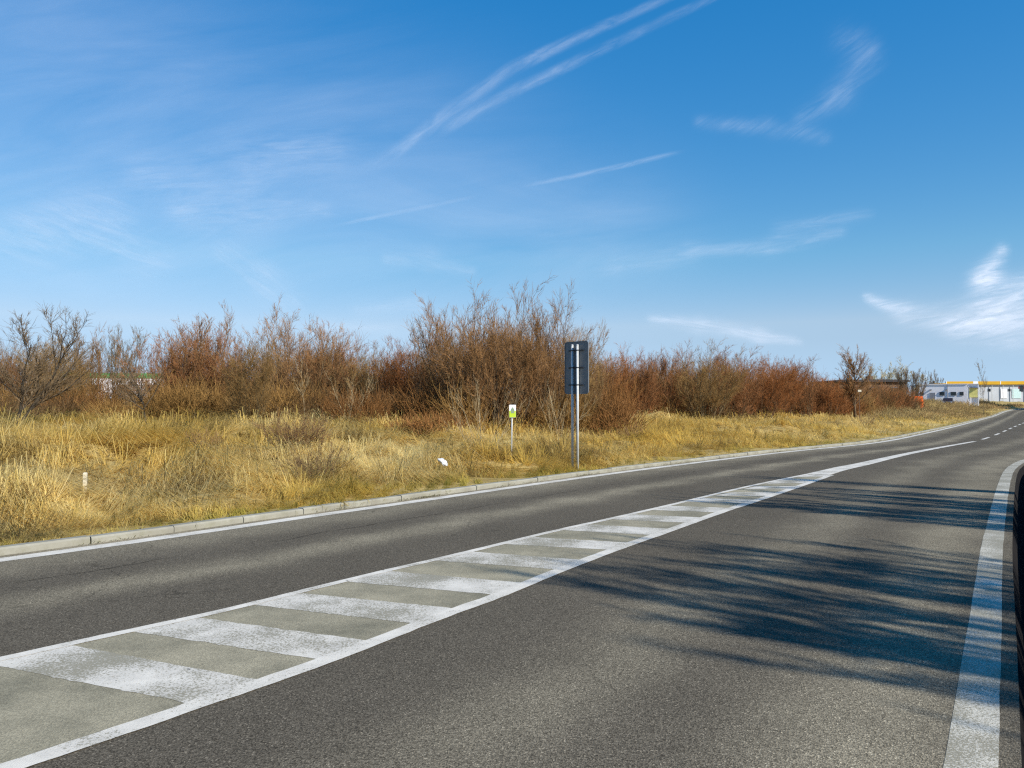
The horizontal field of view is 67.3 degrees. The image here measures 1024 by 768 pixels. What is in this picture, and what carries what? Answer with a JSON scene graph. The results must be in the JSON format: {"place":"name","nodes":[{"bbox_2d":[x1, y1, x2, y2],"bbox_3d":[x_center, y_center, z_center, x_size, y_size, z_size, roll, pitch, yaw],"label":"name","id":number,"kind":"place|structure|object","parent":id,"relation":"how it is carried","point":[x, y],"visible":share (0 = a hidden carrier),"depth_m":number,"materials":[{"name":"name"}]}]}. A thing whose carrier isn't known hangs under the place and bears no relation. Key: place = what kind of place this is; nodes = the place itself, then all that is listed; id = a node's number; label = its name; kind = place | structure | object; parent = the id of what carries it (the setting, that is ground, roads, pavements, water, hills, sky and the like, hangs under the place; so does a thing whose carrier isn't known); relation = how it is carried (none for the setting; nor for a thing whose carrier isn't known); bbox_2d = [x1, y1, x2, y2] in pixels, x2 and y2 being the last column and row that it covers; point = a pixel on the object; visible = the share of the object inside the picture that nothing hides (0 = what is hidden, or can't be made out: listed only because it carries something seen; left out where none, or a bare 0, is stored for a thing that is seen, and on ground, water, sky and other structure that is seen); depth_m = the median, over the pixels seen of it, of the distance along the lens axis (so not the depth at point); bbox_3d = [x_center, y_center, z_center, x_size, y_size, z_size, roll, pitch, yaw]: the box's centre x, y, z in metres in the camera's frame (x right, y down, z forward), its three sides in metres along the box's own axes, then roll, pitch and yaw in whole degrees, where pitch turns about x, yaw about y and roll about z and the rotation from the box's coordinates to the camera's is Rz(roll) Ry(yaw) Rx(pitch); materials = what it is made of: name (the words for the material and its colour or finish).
{"place":"outdoors","nodes":[
{"label":"outdoors","id":0,"kind":"place"},
{"bbox_2d":[0,409,1023,767],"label":"road","id":1,"kind":"structure","parent":0,"point":[822,623],"depth_m":5.63,"materials":[{"name":"grey asphalt"}]},
{"bbox_2d":[0,474,807,660],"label":"road marking line","id":2,"kind":"object","parent":1,"relation":"on","point":[51,647],"visible":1,"depth_m":6.54,"materials":[{"name":"paint"}]},
{"bbox_2d":[0,474,822,763],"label":"traffic island marking","id":3,"kind":"object","parent":1,"relation":"on","point":[39,712],"visible":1,"depth_m":5.07,"materials":[{"name":"asphalt"}]},
{"bbox_2d":[0,475,832,767],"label":"road marking line","id":4,"kind":"object","parent":1,"relation":"on","point":[87,740],"visible":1,"depth_m":4.65,"materials":[{"name":"paint"}]},
{"bbox_2d":[0,472,837,702],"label":"hatch bar marking","id":5,"kind":"object","parent":1,"relation":"on","point":[183,684],"visible":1,"depth_m":5.42,"materials":[{"name":"paint"}]},
{"bbox_2d":[79,430,932,544],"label":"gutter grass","id":6,"kind":"structure","parent":1,"relation":"on","point":[511,484],"depth_m":15.25,"materials":[{"name":"plant"}]},
{"bbox_2d":[0,409,1016,561],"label":"edge line marking","id":7,"kind":"object","parent":1,"relation":"on","point":[182,534],"visible":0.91,"depth_m":11.22,"materials":[{"name":"paint"}]},
{"bbox_2d":[0,408,1023,555],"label":"kerb","id":8,"kind":"structure","parent":1,"relation":"on","point":[52,544],"depth_m":11.54,"materials":[{"name":"concrete"}]},
{"bbox_2d":[808,441,976,474],"bbox_3d":[13.558,2.295,25.733,0.537,0.001,20.686,-1,-2,39],"label":"line marking","id":9,"kind":"object","parent":1,"relation":"on","point":[837,469],"visible":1,"depth_m":20.93,"materials":[{"name":"paint"}]},
{"bbox_2d":[943,459,1023,767],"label":"edge line marking","id":10,"kind":"object","parent":1,"relation":"on","point":[973,740],"visible":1,"depth_m":4.76,"materials":[{"name":"paint"}]},
{"bbox_2d":[0,400,1023,545],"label":"verge ground","id":11,"kind":"structure","parent":0,"point":[490,479],"depth_m":16.93,"materials":[{"name":"beige plant"}]},
{"bbox_2d":[0,475,55,511],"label":"dead weed","id":12,"kind":"object","parent":11,"relation":"on","point":[27,491],"visible":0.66,"depth_m":10.77,"materials":[{"name":"beige plant"}]},
{"bbox_2d":[0,303,109,426],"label":"bare tree","id":13,"kind":"object","parent":11,"relation":"on","point":[23,391],"visible":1,"depth_m":23.99,"materials":[{"name":"brown plant"}]},
{"bbox_2d":[10,330,103,401],"bbox_3d":[-20.196,-0.316,34.010,3.608,4.331,4.382,1,-2,-34],"label":"bare shrub","id":14,"kind":"object","parent":11,"relation":"on","point":[61,366],"visible":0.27,"depth_m":33.75,"materials":[{"name":"brown plant"}]},
{"bbox_2d":[83,472,87,493],"bbox_3d":[-6.916,1.716,12.455,0.062,0.565,0.054,1,-2,-20],"label":"marker peg","id":15,"kind":"object","parent":11,"relation":"on","point":[85,480],"visible":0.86,"depth_m":12.44,"materials":[{"name":"white plastic"}]},
{"bbox_2d":[71,319,113,393],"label":"bare shrub","id":16,"kind":"object","parent":11,"relation":"on","point":[97,358],"visible":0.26,"depth_m":37.85,"materials":[{"name":"brown plant"}]},
{"bbox_2d":[77,373,161,397],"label":"warehouse","id":17,"kind":"structure","parent":11,"relation":"on","point":[124,384],"depth_m":122.48,"materials":[{"name":"white glass"}]},
{"bbox_2d":[93,322,150,395],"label":"bare shrub","id":18,"kind":"object","parent":11,"relation":"on","point":[117,355],"visible":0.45,"depth_m":38.91,"materials":[{"name":"brown plant"}]},
{"bbox_2d":[102,351,172,421],"bbox_3d":[-11.902,0.271,24.439,2.032,2.612,1.465,-1,-2,37],"label":"crooked sapling","id":19,"kind":"object","parent":11,"relation":"on","point":[140,395],"visible":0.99,"depth_m":24.45,"materials":[{"name":"brown plant"}]},
{"bbox_2d":[112,317,225,403],"bbox_3d":[-15.171,-0.636,34.117,4.824,5.066,3.849,1,-2,-22],"label":"bare shrub","id":20,"kind":"object","parent":11,"relation":"on","point":[173,362],"visible":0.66,"depth_m":33.48,"materials":[{"name":"brown plant"}]},
{"bbox_2d":[158,301,234,392],"bbox_3d":[-14.435,-0.975,34.572,3.557,6.192,4.632,0,-2,11],"label":"bare shrub","id":21,"kind":"object","parent":11,"relation":"on","point":[203,344],"visible":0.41,"depth_m":34.47,"materials":[{"name":"brown plant"}]},
{"bbox_2d":[182,427,232,448],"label":"dead weed","id":22,"kind":"object","parent":11,"relation":"on","point":[200,438],"visible":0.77,"depth_m":17.55,"materials":[{"name":"beige plant"}]},
{"bbox_2d":[174,314,259,403],"bbox_3d":[-13.412,-0.543,35.169,3.938,5.066,4.196,0,-2,14],"label":"bare shrub","id":23,"kind":"object","parent":11,"relation":"on","point":[208,361],"visible":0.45,"depth_m":34.44,"materials":[{"name":"brown plant"}]},
{"bbox_2d":[209,337,283,421],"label":"bare shrub","id":24,"kind":"object","parent":11,"relation":"on","point":[259,381],"visible":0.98,"depth_m":27.42,"materials":[{"name":"brown plant"}]},
{"bbox_2d":[214,294,367,403],"bbox_3d":[-9.052,-1.080,32.675,5.143,5.710,6.244,-1,-2,20],"label":"bare shrub","id":25,"kind":"object","parent":11,"relation":"on","point":[286,369],"visible":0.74,"depth_m":32.59,"materials":[{"name":"brown plant"}]},
{"bbox_2d":[251,406,336,449],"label":"dead weed","id":26,"kind":"object","parent":11,"relation":"on","point":[303,433],"visible":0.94,"depth_m":18.96,"materials":[{"name":"beige plant"}]},
{"bbox_2d":[289,355,310,416],"bbox_3d":[-7.976,0.173,29.178,0.775,2.852,0.677,-1,-2,20],"label":"pale sapling","id":27,"kind":"object","parent":11,"relation":"on","point":[296,362],"visible":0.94,"depth_m":29.13,"materials":[{"name":"brown plant"}]},
{"bbox_2d":[270,437,355,484],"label":"dead weed","id":28,"kind":"object","parent":11,"relation":"on","point":[300,461],"visible":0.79,"depth_m":14.69,"materials":[{"name":"beige plant"}]},
{"bbox_2d":[0,298,638,411],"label":"thicket","id":29,"kind":"object","parent":11,"relation":"on","point":[11,365],"visible":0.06,"depth_m":35.78,"materials":[{"name":"brown plant"}]},
{"bbox_2d":[0,354,662,437],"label":"undergrowth","id":30,"kind":"object","parent":11,"relation":"on","point":[614,412],"visible":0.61,"depth_m":29.71,"materials":[{"name":"brown plant"}]},
{"bbox_2d":[288,320,381,394],"bbox_3d":[-7.663,-0.639,34.462,4.903,5.084,4.770,1,-2,-22],"label":"bare shrub","id":31,"kind":"object","parent":11,"relation":"on","point":[342,365],"visible":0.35,"depth_m":33.40,"materials":[{"name":"brown plant"}]},
{"bbox_2d":[322,362,378,420],"bbox_3d":[-5.833,0.302,27.783,2.398,2.310,1.813,-1,-2,32],"label":"pale sapling","id":32,"kind":"object","parent":11,"relation":"on","point":[355,392],"visible":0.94,"depth_m":27.96,"materials":[{"name":"brown plant"}]},
{"bbox_2d":[321,343,402,406],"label":"bare shrub","id":33,"kind":"object","parent":11,"relation":"on","point":[361,385],"visible":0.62,"depth_m":32.74,"materials":[{"name":"brown plant"}]},
{"bbox_2d":[356,335,422,402],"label":"bare shrub","id":34,"kind":"object","parent":11,"relation":"on","point":[398,376],"visible":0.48,"depth_m":32.73,"materials":[{"name":"brown plant"}]},
{"bbox_2d":[367,318,457,401],"bbox_3d":[-4.182,-0.632,34.215,4.383,4.909,4.508,0,-2,-1],"label":"bare shrub","id":35,"kind":"object","parent":11,"relation":"on","point":[418,363],"visible":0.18,"depth_m":33.44,"materials":[{"name":"brown plant"}]},
{"bbox_2d":[437,458,447,465],"bbox_3d":[-1.461,1.651,16.332,0.263,0.135,0.167,20,16,17],"label":"plastic bag","id":36,"kind":"object","parent":11,"relation":"on","point":[442,460],"visible":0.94,"depth_m":16.28,"materials":[{"name":"white plastic"}]},
{"bbox_2d":[401,277,525,418],"bbox_3d":[-1.459,-1.087,29.855,5.229,6.167,6.348,1,-2,-27],"label":"bare tree","id":37,"kind":"object","parent":11,"relation":"on","point":[439,327],"visible":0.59,"depth_m":29.26,"materials":[{"name":"brown plant"}]},
{"bbox_2d":[442,370,532,447],"bbox_3d":[-0.595,0.895,19.943,2.273,2.502,1.517,0,-2,16],"label":"pale sapling","id":38,"kind":"object","parent":11,"relation":"on","point":[516,402],"visible":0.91,"depth_m":19.74,"materials":[{"name":"brown plant"}]},
{"bbox_2d":[509,405,515,454],"bbox_3d":[0.013,1.294,19.068,0.165,1.557,0.058,0,-2,-4],"label":"marker sign","id":39,"kind":"object","parent":11,"relation":"on","point":[512,411],"visible":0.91,"depth_m":19.06,"materials":[{"name":"metal"}]},
{"bbox_2d":[445,276,597,432],"bbox_3d":[-0.285,-1.159,28.498,5.224,6.309,5.369,-1,-2,32],"label":"bare tree","id":40,"kind":"object","parent":11,"relation":"on","point":[503,373],"visible":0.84,"depth_m":28.18,"materials":[{"name":"brown plant"}]},
{"bbox_2d":[499,278,608,433],"bbox_3d":[1.452,-0.975,30.274,4.403,6.185,4.280,0,-2,-15],"label":"bare tree","id":41,"kind":"object","parent":11,"relation":"on","point":[548,350],"visible":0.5,"depth_m":29.45,"materials":[{"name":"brown plant"}]},
{"bbox_2d":[538,370,603,438],"bbox_3d":[1.822,0.904,25.698,2.227,2.861,1.353,-1,-2,36],"label":"pale sapling","id":42,"kind":"object","parent":11,"relation":"on","point":[562,411],"visible":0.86,"depth_m":25.81,"materials":[{"name":"brown plant"}]},
{"bbox_2d":[565,341,588,469],"bbox_3d":[1.537,0.682,18.565,0.732,3.431,0.111,-1,-2,44],"label":"road sign","id":43,"kind":"object","parent":11,"relation":"on","point":[577,368],"visible":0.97,"depth_m":18.54,"materials":[{"name":"metal"}]},
{"bbox_2d":[558,317,613,433],"bbox_3d":[2.783,-0.325,30.942,2.594,4.790,3.151,-1,-2,33],"label":"bare shrub","id":44,"kind":"object","parent":11,"relation":"on","point":[591,373],"visible":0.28,"depth_m":30.74,"materials":[{"name":"brown plant"}]},
{"bbox_2d":[592,342,645,404],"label":"bare shrub","id":45,"kind":"object","parent":11,"relation":"on","point":[626,368],"visible":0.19,"depth_m":43.69,"materials":[{"name":"brown plant"}]},
{"bbox_2d":[618,423,649,439],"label":"dead weed","id":46,"kind":"object","parent":11,"relation":"on","point":[632,432],"visible":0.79,"depth_m":28.55,"materials":[{"name":"beige plant"}]},
{"bbox_2d":[612,343,667,414],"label":"bare shrub","id":47,"kind":"object","parent":11,"relation":"on","point":[650,376],"visible":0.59,"depth_m":44.23,"materials":[{"name":"brown plant"}]},
{"bbox_2d":[634,340,713,418],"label":"bare shrub","id":48,"kind":"object","parent":11,"relation":"on","point":[670,381],"visible":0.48,"depth_m":45.34,"materials":[{"name":"brown plant"}]},
{"bbox_2d":[658,336,752,419],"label":"bare shrub","id":49,"kind":"object","parent":11,"relation":"on","point":[715,401],"visible":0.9,"depth_m":45.42,"materials":[{"name":"brown plant"}]},
{"bbox_2d":[690,343,775,418],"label":"bare shrub","id":50,"kind":"object","parent":11,"relation":"on","point":[741,405],"visible":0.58,"depth_m":48.04,"materials":[{"name":"brown plant"}]},
{"bbox_2d":[712,345,801,419],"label":"bare shrub","id":51,"kind":"object","parent":11,"relation":"on","point":[772,396],"visible":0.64,"depth_m":50.40,"materials":[{"name":"brown plant"}]},
{"bbox_2d":[593,347,921,406],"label":"thicket","id":52,"kind":"object","parent":11,"relation":"on","point":[877,391],"visible":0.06,"depth_m":61.23,"materials":[{"name":"brown plant"}]},
{"bbox_2d":[591,361,935,418],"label":"undergrowth","id":53,"kind":"object","parent":11,"relation":"on","point":[866,404],"visible":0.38,"depth_m":60.05,"materials":[{"name":"brown plant"}]},
{"bbox_2d":[755,355,811,417],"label":"bare shrub","id":54,"kind":"object","parent":11,"relation":"on","point":[792,380],"visible":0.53,"depth_m":53.49,"materials":[{"name":"brown plant"}]},
{"bbox_2d":[786,356,821,416],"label":"bare shrub","id":55,"kind":"object","parent":11,"relation":"on","point":[809,400],"visible":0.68,"depth_m":56.58,"materials":[{"name":"brown plant"}]},
{"bbox_2d":[809,374,858,415],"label":"bare shrub","id":56,"kind":"object","parent":11,"relation":"on","point":[830,401],"visible":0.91,"depth_m":59.75,"materials":[{"name":"brown plant"}]},
{"bbox_2d":[833,343,880,419],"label":"round tree","id":57,"kind":"object","parent":11,"relation":"on","point":[848,377],"visible":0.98,"depth_m":59.89,"materials":[{"name":"brown plant"}]},
{"bbox_2d":[858,389,860,416],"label":"sign post","id":58,"kind":"object","parent":11,"relation":"on","point":[859,390],"visible":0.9,"depth_m":57.96,"materials":[{"name":"grey metal"}]},
{"bbox_2d":[817,376,909,394],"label":"flat roofed building","id":59,"kind":"structure","parent":11,"relation":"on","point":[871,379],"depth_m":108.03,"materials":[{"name":"brown glass"}]},
{"bbox_2d":[849,412,884,426],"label":"dead weed","id":60,"kind":"object","parent":11,"relation":"on","point":[869,422],"visible":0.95,"depth_m":46.81,"materials":[{"name":"beige plant"}]},
{"bbox_2d":[855,357,925,388],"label":"tree","id":61,"kind":"object","parent":11,"relation":"on","point":[889,375],"visible":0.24,"depth_m":116.87,"materials":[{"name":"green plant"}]},
{"bbox_2d":[894,366,928,395],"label":"tree","id":62,"kind":"object","parent":11,"relation":"on","point":[913,382],"visible":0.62,"depth_m":103.95,"materials":[{"name":"brown plant"}]},
{"bbox_2d":[926,372,943,383],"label":"tree","id":63,"kind":"object","parent":11,"relation":"on","point":[932,382],"visible":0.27,"depth_m":189.67,"materials":[{"name":"plant"}]},
{"bbox_2d":[848,397,1023,422],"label":"dry grass","id":64,"kind":"structure","parent":11,"relation":"on","point":[936,406],"depth_m":91.50,"materials":[{"name":"beige plant"}]},
{"bbox_2d":[919,382,966,403],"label":"site building","id":65,"kind":"structure","parent":11,"relation":"on","point":[955,392],"depth_m":147.69,"materials":[{"name":"white concrete"}]},
{"bbox_2d":[930,393,934,399],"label":"door","id":66,"kind":"structure","parent":65,"relation":"in","point":[932,395],"depth_m":148.77,"materials":[{"name":"metal"}]},
{"bbox_2d":[943,398,953,404],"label":"parked car","id":67,"kind":"object","parent":11,"relation":"on","point":[948,399],"visible":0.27,"depth_m":137.24,"materials":[{"name":"paint"}]},
{"bbox_2d":[911,381,1023,401],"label":"trade hall","id":68,"kind":"structure","parent":11,"relation":"on","point":[1009,391],"depth_m":237.10,"materials":[{"name":"white plastic"}]},
{"bbox_2d":[967,384,978,405],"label":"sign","id":69,"kind":"object","parent":11,"relation":"on","point":[973,391],"visible":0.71,"depth_m":142.50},
{"bbox_2d":[977,358,987,414],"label":"tree","id":70,"kind":"object","parent":11,"relation":"on","point":[982,383],"visible":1,"depth_m":105.02,"materials":[{"name":"brown plant"}]},
{"bbox_2d":[0,0,1023,395],"label":"sky","id":71,"kind":"structure","parent":0,"point":[765,173],"materials":[{"name":"blue"}]},
{"bbox_2d":[873,260,1023,332],"bbox_3d":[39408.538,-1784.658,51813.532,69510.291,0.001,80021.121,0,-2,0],"label":"cloud","id":72,"kind":"structure","parent":0,"point":[986,277],"depth_m":27491.32,"materials":[{"name":"white"}]},
{"bbox_2d":[1012,466,1023,767],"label":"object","id":73,"kind":"structure","parent":0,"point":[1018,546],"depth_m":7.80,"materials":[{"name":"metal"}]}
]}

